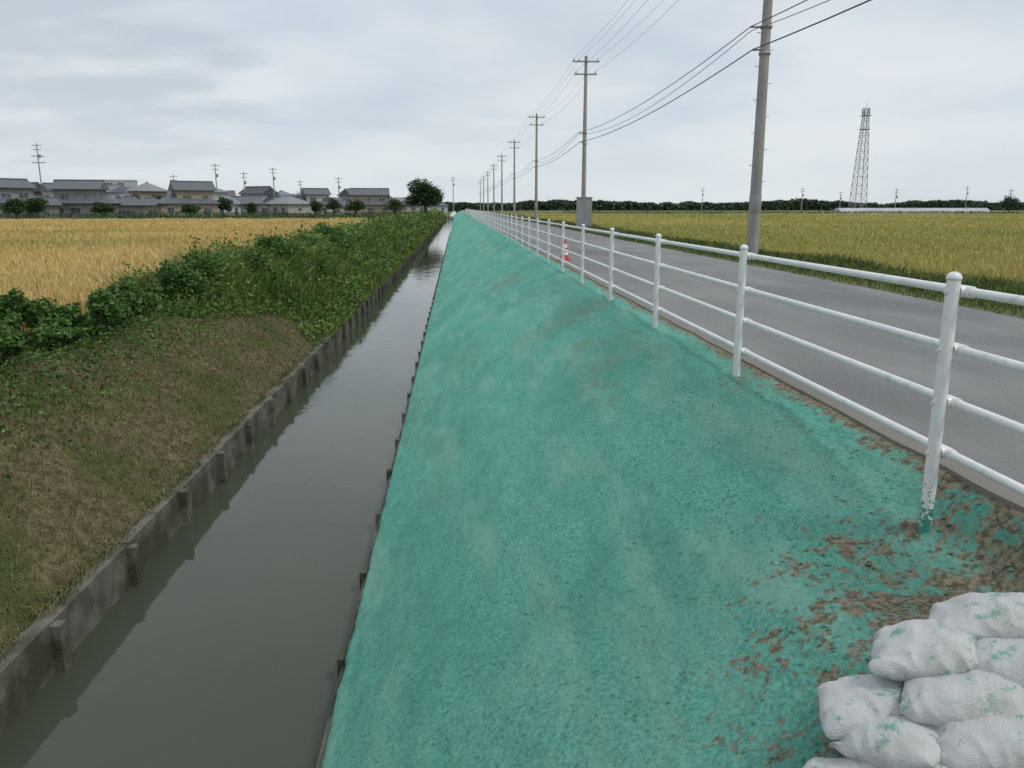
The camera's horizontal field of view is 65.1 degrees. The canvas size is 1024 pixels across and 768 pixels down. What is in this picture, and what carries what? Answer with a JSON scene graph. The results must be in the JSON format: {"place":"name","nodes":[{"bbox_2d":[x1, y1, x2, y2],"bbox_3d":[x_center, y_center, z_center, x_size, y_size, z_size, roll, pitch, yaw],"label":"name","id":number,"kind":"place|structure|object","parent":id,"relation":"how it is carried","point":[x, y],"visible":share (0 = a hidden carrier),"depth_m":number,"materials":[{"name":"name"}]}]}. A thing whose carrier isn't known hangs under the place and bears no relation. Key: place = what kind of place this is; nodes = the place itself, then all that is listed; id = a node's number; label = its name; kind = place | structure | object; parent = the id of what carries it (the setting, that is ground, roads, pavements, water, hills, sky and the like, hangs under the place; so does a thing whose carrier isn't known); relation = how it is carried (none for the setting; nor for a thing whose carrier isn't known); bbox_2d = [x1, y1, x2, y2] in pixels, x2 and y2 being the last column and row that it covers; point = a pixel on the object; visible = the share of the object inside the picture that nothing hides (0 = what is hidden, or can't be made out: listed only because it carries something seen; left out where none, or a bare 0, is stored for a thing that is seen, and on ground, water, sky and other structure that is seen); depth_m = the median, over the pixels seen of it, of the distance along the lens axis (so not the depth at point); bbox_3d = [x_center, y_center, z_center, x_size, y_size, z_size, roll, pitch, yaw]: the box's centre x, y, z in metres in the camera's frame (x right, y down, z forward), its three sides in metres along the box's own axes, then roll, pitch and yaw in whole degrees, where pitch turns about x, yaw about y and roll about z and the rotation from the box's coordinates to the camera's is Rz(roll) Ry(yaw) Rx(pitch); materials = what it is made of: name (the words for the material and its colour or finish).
{"place":"outdoors","nodes":[
{"label":"outdoors","id":0,"kind":"place"},
{"bbox_2d":[0,217,378,336],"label":"wheat field","id":1,"kind":"structure","parent":0,"point":[79,241],"depth_m":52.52,"materials":[{"name":"yellow plant"}]},
{"bbox_2d":[0,215,445,664],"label":"canal bank","id":2,"kind":"structure","parent":0,"point":[35,549],"depth_m":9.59,"materials":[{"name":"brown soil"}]},
{"bbox_2d":[22,296,80,332],"bbox_3d":[-6.958,-0.929,12.045,0.702,0.770,0.857,8,15,32],"label":"leafy shrub","id":3,"kind":"object","parent":2,"relation":"on","point":[70,312],"visible":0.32,"depth_m":12.04,"materials":[{"name":"green plant"}]},
{"bbox_2d":[27,317,87,349],"bbox_3d":[-6.586,-0.722,11.601,0.677,0.532,0.855,-1,12,-4],"label":"leafy shrub","id":4,"kind":"object","parent":2,"relation":"on","point":[58,330],"visible":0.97,"depth_m":11.47,"materials":[{"name":"green plant"}]},
{"bbox_2d":[73,287,122,339],"bbox_3d":[-6.424,-1.059,12.437,0.558,0.864,0.694,4,13,18],"label":"leafy shrub","id":5,"kind":"object","parent":2,"relation":"on","point":[102,306],"visible":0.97,"depth_m":12.43,"materials":[{"name":"green plant"}]},
{"bbox_2d":[91,291,122,330],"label":"leafy shrub","id":6,"kind":"object","parent":2,"relation":"on","point":[113,325],"visible":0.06,"depth_m":12.95,"materials":[{"name":"green plant"}]},
{"bbox_2d":[107,289,143,319],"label":"leafy shrub","id":7,"kind":"object","parent":2,"relation":"on","point":[128,298],"visible":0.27,"depth_m":14.11,"materials":[{"name":"green plant"}]},
{"bbox_2d":[0,297,255,478],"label":"bank weeds","id":8,"kind":"object","parent":2,"relation":"on","point":[41,355],"visible":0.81,"depth_m":11.01,"materials":[{"name":"green plant"}]},
{"bbox_2d":[136,291,161,308],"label":"leafy shrub","id":9,"kind":"object","parent":2,"relation":"on","point":[150,299],"visible":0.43,"depth_m":15.03,"materials":[{"name":"green plant"}]},
{"bbox_2d":[155,260,208,299],"bbox_3d":[-6.817,-2.069,16.631,1.059,1.034,0.901,-7,14,-31],"label":"leafy shrub","id":10,"kind":"object","parent":2,"relation":"on","point":[170,276],"visible":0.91,"depth_m":16.36,"materials":[{"name":"green plant"}]},
{"bbox_2d":[179,256,220,293],"bbox_3d":[-6.985,-2.345,17.925,0.842,1.046,1.081,-5,13,-23],"label":"leafy shrub","id":11,"kind":"object","parent":2,"relation":"on","point":[201,264],"visible":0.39,"depth_m":17.70,"materials":[{"name":"green plant"}]},
{"bbox_2d":[181,249,225,281],"bbox_3d":[-7.224,-2.591,18.806,1.000,1.110,0.910,-3,13,-13],"label":"leafy shrub","id":12,"kind":"object","parent":2,"relation":"on","point":[189,257],"visible":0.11,"depth_m":18.71,"materials":[{"name":"green plant"}]},
{"bbox_2d":[242,248,279,284],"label":"leafy shrub","id":13,"kind":"object","parent":2,"relation":"on","point":[259,262],"visible":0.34,"depth_m":20.87,"materials":[{"name":"green plant"}]},
{"bbox_2d":[76,208,446,347],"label":"bank broadleaf weeds","id":14,"kind":"object","parent":2,"relation":"on","point":[423,214],"visible":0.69,"depth_m":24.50,"materials":[{"name":"green plant"}]},
{"bbox_2d":[254,233,301,265],"bbox_3d":[-7.106,-3.932,24.368,1.555,1.307,1.113,3,13,15],"label":"leafy shrub","id":15,"kind":"object","parent":2,"relation":"on","point":[279,244],"visible":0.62,"depth_m":24.10,"materials":[{"name":"green plant"}]},
{"bbox_2d":[294,233,333,257],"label":"leafy shrub","id":16,"kind":"object","parent":2,"relation":"on","point":[317,240],"visible":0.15,"depth_m":29.03,"materials":[{"name":"green plant"}]},
{"bbox_2d":[309,257,329,279],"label":"leafy shrub","id":17,"kind":"object","parent":2,"relation":"on","point":[324,265],"visible":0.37,"depth_m":26.15,"materials":[{"name":"green plant"}]},
{"bbox_2d":[314,222,352,249],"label":"leafy shrub","id":18,"kind":"object","parent":2,"relation":"on","point":[338,236],"visible":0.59,"depth_m":35.00,"materials":[{"name":"green plant"}]},
{"bbox_2d":[348,230,375,245],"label":"leafy shrub","id":19,"kind":"object","parent":2,"relation":"on","point":[369,238],"visible":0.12,"depth_m":41.69,"materials":[{"name":"green plant"}]},
{"bbox_2d":[0,211,455,767],"bbox_3d":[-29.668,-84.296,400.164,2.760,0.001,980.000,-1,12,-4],"label":"canal water","id":20,"kind":"structure","parent":0,"point":[218,637],"depth_m":7.47,"materials":[{"name":"grey liquid"}]},
{"bbox_2d":[316,231,450,767],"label":"canal toe curb","id":21,"kind":"structure","parent":20,"relation":"in","point":[363,572],"depth_m":7.65,"materials":[{"name":"concrete"}]},
{"bbox_2d":[427,206,447,211],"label":"walls","id":22,"kind":"structure","parent":0,"point":[440,207],"depth_m":346.81,"materials":[{"name":"white paint"}]},
{"bbox_2d":[0,0,1023,204],"label":"sky","id":23,"kind":"structure","parent":0,"point":[390,94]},
{"bbox_2d":[10,208,1023,337],"bbox_3d":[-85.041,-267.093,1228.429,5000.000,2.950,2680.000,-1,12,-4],"label":"ground","id":24,"kind":"structure","parent":0,"point":[447,214],"depth_m":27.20,"materials":[{"name":"green plant"}]},
{"bbox_2d":[0,311,22,355],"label":"leafy shrub","id":25,"kind":"object","parent":24,"relation":"on","point":[14,319],"visible":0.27,"depth_m":10.92,"materials":[{"name":"green plant"}]},
{"bbox_2d":[0,325,26,364],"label":"leafy shrub","id":26,"kind":"object","parent":24,"relation":"on","point":[11,342],"visible":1,"depth_m":10.26,"materials":[{"name":"green plant"}]},
{"bbox_2d":[0,198,28,218],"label":"broadleaf tree","id":27,"kind":"object","parent":24,"relation":"on","point":[17,207],"visible":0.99,"depth_m":148.08,"materials":[{"name":"green plant"}]},
{"bbox_2d":[0,288,49,345],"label":"leafy shrub","id":28,"kind":"object","parent":24,"relation":"on","point":[13,301],"visible":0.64,"depth_m":11.54,"materials":[{"name":"green plant"}]},
{"bbox_2d":[0,188,59,218],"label":"walls","id":29,"kind":"structure","parent":24,"relation":"on","point":[14,194],"depth_m":157.60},
{"bbox_2d":[1,193,48,217],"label":"window panes","id":30,"kind":"object","parent":29,"relation":"attached to","point":[24,195],"visible":0.48,"depth_m":157.91,"materials":[{"name":"grey glass"}]},
{"bbox_2d":[0,178,62,205],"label":"roof","id":31,"kind":"structure","parent":29,"relation":"on","point":[17,183],"depth_m":158.66,"materials":[{"name":"grey tile"}]},
{"bbox_2d":[23,198,48,217],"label":"broadleaf tree","id":32,"kind":"object","parent":24,"relation":"on","point":[36,205],"visible":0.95,"depth_m":155.78,"materials":[{"name":"green plant"}]},
{"bbox_2d":[31,143,44,193],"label":"village utility pole","id":33,"kind":"object","parent":24,"relation":"on","point":[38,156],"visible":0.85,"depth_m":190.75,"materials":[{"name":"concrete"}]},
{"bbox_2d":[43,191,52,195],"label":"walls","id":34,"kind":"structure","parent":24,"relation":"on","point":[49,193],"depth_m":181.24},
{"bbox_2d":[39,182,52,195],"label":"roof","id":35,"kind":"structure","parent":34,"relation":"on","point":[44,186],"depth_m":181.24,"materials":[{"name":"grey tile"}]},
{"bbox_2d":[53,189,140,217],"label":"walls","id":36,"kind":"structure","parent":24,"relation":"on","point":[79,194],"depth_m":168.36,"materials":[{"name":"beige paint"}]},
{"bbox_2d":[49,179,142,205],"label":"roof","id":37,"kind":"structure","parent":36,"relation":"on","point":[74,184],"depth_m":169.32,"materials":[{"name":"grey tile"}]},
{"bbox_2d":[59,193,141,216],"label":"window panes","id":38,"kind":"object","parent":36,"relation":"attached to","point":[77,210],"visible":0.4,"depth_m":167.85,"materials":[{"name":"grey glass"}]},
{"bbox_2d":[90,202,115,213],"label":"broadleaf tree","id":39,"kind":"object","parent":24,"relation":"on","point":[98,207],"visible":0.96,"depth_m":161.99,"materials":[{"name":"green plant"}]},
{"bbox_2d":[88,284,133,328],"bbox_3d":[-6.791,-1.287,13.649,0.736,0.816,0.643,-1,12,-4],"label":"leafy shrub","id":40,"kind":"object","parent":24,"relation":"on","point":[114,290],"visible":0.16,"depth_m":13.63,"materials":[{"name":"green plant"}]},
{"bbox_2d":[106,192,119,197],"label":"walls","id":41,"kind":"structure","parent":24,"relation":"on","point":[112,194],"depth_m":200.53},
{"bbox_2d":[106,184,128,197],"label":"roof","id":42,"kind":"structure","parent":41,"relation":"on","point":[118,188],"depth_m":201.59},
{"bbox_2d":[102,179,137,186],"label":"walls","id":43,"kind":"structure","parent":24,"relation":"on","point":[130,183],"depth_m":307.48,"materials":[{"name":"beige paint"}]},
{"bbox_2d":[111,277,139,318],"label":"leafy shrub","id":44,"kind":"object","parent":24,"relation":"on","point":[130,286],"visible":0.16,"depth_m":14.62,"materials":[{"name":"green plant"}]},
{"bbox_2d":[128,191,166,199],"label":"walls","id":45,"kind":"structure","parent":24,"relation":"on","point":[142,194],"depth_m":187.73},
{"bbox_2d":[116,182,170,200],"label":"roof","id":46,"kind":"structure","parent":45,"relation":"on","point":[146,186],"depth_m":188.41,"materials":[{"name":"grey tile"}]},
{"bbox_2d":[139,283,163,310],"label":"leafy shrub","id":47,"kind":"object","parent":24,"relation":"on","point":[154,289],"visible":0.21,"depth_m":15.88,"materials":[{"name":"green plant"}]},
{"bbox_2d":[141,190,217,216],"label":"walls","id":48,"kind":"structure","parent":24,"relation":"on","point":[194,194],"depth_m":178.01,"materials":[{"name":"beige paint"}]},
{"bbox_2d":[148,195,211,214],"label":"window panes","id":49,"kind":"object","parent":48,"relation":"attached to","point":[208,210],"visible":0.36,"depth_m":178.38,"materials":[{"name":"grey glass"}]},
{"bbox_2d":[141,180,220,205],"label":"roof","id":50,"kind":"structure","parent":48,"relation":"on","point":[174,185],"depth_m":178.30,"materials":[{"name":"grey tile"}]},
{"bbox_2d":[181,204,201,217],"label":"broadleaf tree","id":51,"kind":"object","parent":24,"relation":"on","point":[190,208],"visible":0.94,"depth_m":168.96,"materials":[{"name":"green plant"}]},
{"bbox_2d":[0,226,440,735],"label":"canal retaining wall","id":52,"kind":"structure","parent":24,"relation":"on","point":[38,656],"depth_m":7.79,"materials":[{"name":"concrete"}]},
{"bbox_2d":[217,197,232,214],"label":"broadleaf tree","id":53,"kind":"object","parent":24,"relation":"on","point":[226,203],"visible":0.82,"depth_m":195.07,"materials":[{"name":"green plant"}]},
{"bbox_2d":[214,192,240,215],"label":"walls","id":54,"kind":"structure","parent":24,"relation":"on","point":[224,195],"depth_m":204.81,"materials":[{"name":"white paint"}]},
{"bbox_2d":[214,188,241,205],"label":"roof","id":55,"kind":"structure","parent":54,"relation":"on","point":[235,201],"depth_m":205.67,"materials":[{"name":"grey tile"}]},
{"bbox_2d":[244,202,257,214],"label":"broadleaf tree","id":56,"kind":"object","parent":24,"relation":"on","point":[251,208],"visible":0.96,"depth_m":200.79,"materials":[{"name":"green plant"}]},
{"bbox_2d":[241,204,261,215],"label":"walls","id":57,"kind":"structure","parent":24,"relation":"on","point":[258,205],"depth_m":209.90,"materials":[{"name":"grey paint"}]},
{"bbox_2d":[231,196,263,203],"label":"roof","id":58,"kind":"structure","parent":57,"relation":"on","point":[251,199],"depth_m":211.15,"materials":[{"name":"grey tile"}]},
{"bbox_2d":[241,194,275,214],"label":"walls","id":59,"kind":"structure","parent":24,"relation":"on","point":[264,196],"depth_m":227.14,"materials":[{"name":"beige paint"}]},
{"bbox_2d":[238,186,280,205],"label":"roof","id":60,"kind":"structure","parent":59,"relation":"on","point":[258,189],"depth_m":227.94,"materials":[{"name":"grey tile"}]},
{"bbox_2d":[268,204,310,214],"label":"walls","id":61,"kind":"structure","parent":24,"relation":"on","point":[293,208],"depth_m":222.08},
{"bbox_2d":[265,195,310,203],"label":"roof","id":62,"kind":"structure","parent":61,"relation":"on","point":[286,199],"depth_m":223.12,"materials":[{"name":"grey tile"}]},
{"bbox_2d":[309,201,323,213],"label":"broadleaf tree","id":63,"kind":"object","parent":24,"relation":"on","point":[316,206],"visible":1,"depth_m":206.26,"materials":[{"name":"green plant"}]},
{"bbox_2d":[302,195,343,214],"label":"walls","id":64,"kind":"structure","parent":24,"relation":"on","point":[318,197],"depth_m":238.64,"materials":[{"name":"white paint"}]},
{"bbox_2d":[293,188,345,205],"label":"roof","id":65,"kind":"structure","parent":64,"relation":"on","point":[315,191],"depth_m":238.90,"materials":[{"name":"grey tile"}]},
{"bbox_2d":[325,197,342,214],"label":"broadleaf tree","id":66,"kind":"object","parent":24,"relation":"on","point":[334,205],"visible":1,"depth_m":232.32,"materials":[{"name":"green plant"}]},
{"bbox_2d":[340,196,350,199],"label":"walls","id":67,"kind":"structure","parent":24,"relation":"on","point":[344,197],"depth_m":259.01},
{"bbox_2d":[337,188,350,201],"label":"roof","id":68,"kind":"structure","parent":67,"relation":"on","point":[344,192],"depth_m":258.04,"materials":[{"name":"grey tile"}]},
{"bbox_2d":[343,200,364,213],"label":"broadleaf tree","id":69,"kind":"object","parent":24,"relation":"on","point":[355,205],"visible":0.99,"depth_m":219.31,"materials":[{"name":"green plant"}]},
{"bbox_2d":[350,195,404,213],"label":"walls","id":70,"kind":"structure","parent":24,"relation":"on","point":[378,208],"depth_m":249.06,"materials":[{"name":"beige paint"}]},
{"bbox_2d":[344,188,406,204],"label":"roof","id":71,"kind":"structure","parent":70,"relation":"on","point":[368,191],"depth_m":250.07,"materials":[{"name":"grey tile"}]},
{"bbox_2d":[353,198,400,213],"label":"window panes","id":72,"kind":"object","parent":70,"relation":"attached to","point":[380,199],"visible":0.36,"depth_m":249.32,"materials":[{"name":"grey glass"}]},
{"bbox_2d":[383,199,405,214],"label":"broadleaf tree","id":73,"kind":"object","parent":24,"relation":"on","point":[395,204],"visible":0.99,"depth_m":241.27,"materials":[{"name":"green plant"}]},
{"bbox_2d":[403,178,445,212],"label":"broadleaf tree","id":74,"kind":"object","parent":24,"relation":"on","point":[424,194],"visible":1,"depth_m":143.18,"materials":[{"name":"green plant"}]},
{"bbox_2d":[490,164,497,212],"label":"utility pole","id":75,"kind":"object","parent":24,"relation":"on","point":[493,165],"visible":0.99,"depth_m":186.80,"materials":[{"name":"concrete"}]},
{"bbox_2d":[497,155,506,214],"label":"utility pole","id":76,"kind":"object","parent":24,"relation":"on","point":[501,156],"visible":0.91,"depth_m":153.60,"materials":[{"name":"concrete"}]},
{"bbox_2d":[0,211,1023,218],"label":"field hedge","id":77,"kind":"object","parent":24,"relation":"on","point":[199,214],"visible":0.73,"depth_m":164.04,"materials":[{"name":"green plant"}]},
{"bbox_2d":[508,140,519,215],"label":"utility pole","id":78,"kind":"object","parent":24,"relation":"on","point":[514,196],"visible":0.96,"depth_m":120.63,"materials":[{"name":"concrete"}]},
{"bbox_2d":[528,114,544,219],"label":"utility pole","id":79,"kind":"object","parent":24,"relation":"on","point":[536,177],"visible":0.96,"depth_m":87.23,"materials":[{"name":"concrete"}]},
{"bbox_2d":[573,56,599,226],"bbox_3d":[4.945,-16.048,54.365,1.800,11.700,0.790,-1,12,-4],"label":"utility pole","id":80,"kind":"object","parent":24,"relation":"on","point":[584,209],"visible":0.96,"depth_m":54.76,"materials":[{"name":"concrete"}]},
{"bbox_2d":[479,0,870,195],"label":"overhead cables","id":81,"kind":"object","parent":80,"relation":"attached to","point":[691,70],"visible":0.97,"depth_m":27.89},
{"bbox_2d":[443,198,1023,211],"bbox_3d":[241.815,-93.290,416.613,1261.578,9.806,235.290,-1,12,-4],"label":"distant trees","id":82,"kind":"object","parent":24,"relation":"on","point":[624,205],"visible":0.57,"depth_m":513.27,"materials":[{"name":"green plant"}]},
{"bbox_2d":[747,0,772,253],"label":"utility pole","id":83,"kind":"object","parent":24,"relation":"on","point":[755,200],"visible":0.94,"depth_m":23.02,"materials":[{"name":"concrete"}]},
{"bbox_2d":[848,106,871,207],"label":"lattice tower","id":84,"kind":"structure","parent":24,"relation":"on","point":[865,137],"depth_m":377.50,"materials":[{"name":"metal"}]},
{"bbox_2d":[833,208,989,212],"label":"greenhouse","id":85,"kind":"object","parent":24,"relation":"on","point":[954,210],"visible":0.7,"depth_m":260.38,"materials":[{"name":"white plastic"}]},
{"bbox_2d":[998,195,1019,211],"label":"broadleaf tree","id":86,"kind":"object","parent":24,"relation":"on","point":[1009,203],"visible":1,"depth_m":264.75,"materials":[{"name":"green plant"}]},
{"bbox_2d":[321,211,1023,767],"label":"embankment slope","id":87,"kind":"structure","parent":0,"point":[523,337],"depth_m":5.23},
{"bbox_2d":[350,337,1023,767],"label":"mulch clods","id":88,"kind":"object","parent":87,"relation":"on","point":[794,629],"visible":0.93,"depth_m":4.54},
{"bbox_2d":[465,209,1023,533],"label":"guard fence","id":89,"kind":"object","parent":87,"relation":"on","point":[953,289],"visible":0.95,"depth_m":4.91,"materials":[{"name":"white metal"}]},
{"bbox_2d":[802,756,878,767],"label":"sandbag","id":90,"kind":"object","parent":87,"relation":"on","point":[818,762],"visible":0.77,"depth_m":2.85,"materials":[{"name":"white fabric"}]},
{"bbox_2d":[828,716,940,767],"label":"sandbag","id":91,"kind":"object","parent":90,"relation":"on","point":[895,742],"visible":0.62,"depth_m":2.71,"materials":[{"name":"white fabric"}]},
{"bbox_2d":[816,674,903,739],"bbox_3d":[1.320,1.180,2.953,0.371,0.148,0.288,-16,17,17],"label":"sandbag","id":92,"kind":"object","parent":91,"relation":"on","point":[847,704],"visible":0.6,"depth_m":2.90,"materials":[{"name":"white fabric"}]},
{"bbox_2d":[868,618,978,680],"bbox_3d":[1.524,0.976,2.957,0.377,0.154,0.312,-15,4,33],"label":"sandbag","id":93,"kind":"object","parent":92,"relation":"on","point":[906,650],"visible":0.82,"depth_m":2.88,"materials":[{"name":"white fabric"}]},
{"bbox_2d":[929,592,1023,639],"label":"sandbag","id":94,"kind":"object","parent":93,"relation":"on","point":[977,616],"visible":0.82,"depth_m":2.90,"materials":[{"name":"white fabric"}]},
{"bbox_2d":[898,669,1023,726],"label":"sandbag","id":95,"kind":"object","parent":91,"relation":"on","point":[937,700],"visible":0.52,"depth_m":2.69,"materials":[{"name":"white fabric"}]},
{"bbox_2d":[975,637,1023,686],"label":"sandbag","id":96,"kind":"object","parent":95,"relation":"on","point":[1003,657],"visible":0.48,"depth_m":2.74,"materials":[{"name":"white fabric"}]},
{"bbox_2d":[933,763,949,767],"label":"sandbag","id":97,"kind":"object","parent":90,"relation":"on","point":[940,765],"visible":0.04,"depth_m":2.59,"materials":[{"name":"white fabric"}]},
{"bbox_2d":[936,713,1023,767],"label":"sandbag","id":98,"kind":"object","parent":97,"relation":"on","point":[991,742],"visible":0.63,"depth_m":2.55,"materials":[{"name":"white fabric"}]},
{"bbox_2d":[462,210,1023,511],"bbox_3d":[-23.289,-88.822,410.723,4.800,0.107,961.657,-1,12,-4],"label":"asphalt road","id":99,"kind":"structure","parent":0,"point":[994,388],"depth_m":8.80,"materials":[{"name":"grey asphalt"}]},
{"bbox_2d":[559,240,570,260],"bbox_3d":[1.461,-3.734,22.268,0.340,0.590,0.340,-1,12,-4],"label":"traffic cone","id":100,"kind":"object","parent":99,"relation":"on","point":[566,257],"visible":0.44,"depth_m":22.20,"materials":[{"name":"red plastic"}]},
{"bbox_2d":[504,213,1023,284],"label":"ripening field","id":101,"kind":"structure","parent":0,"point":[859,235],"depth_m":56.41,"materials":[{"name":"yellow plant"}]},
{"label":"walls","id":102,"kind":"object","parent":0,"visible":0},
{"bbox_2d":[31,182,42,195],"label":"roof","id":103,"kind":"structure","parent":102,"relation":"on","point":[37,185],"depth_m":191.46,"materials":[{"name":"grey tile"}]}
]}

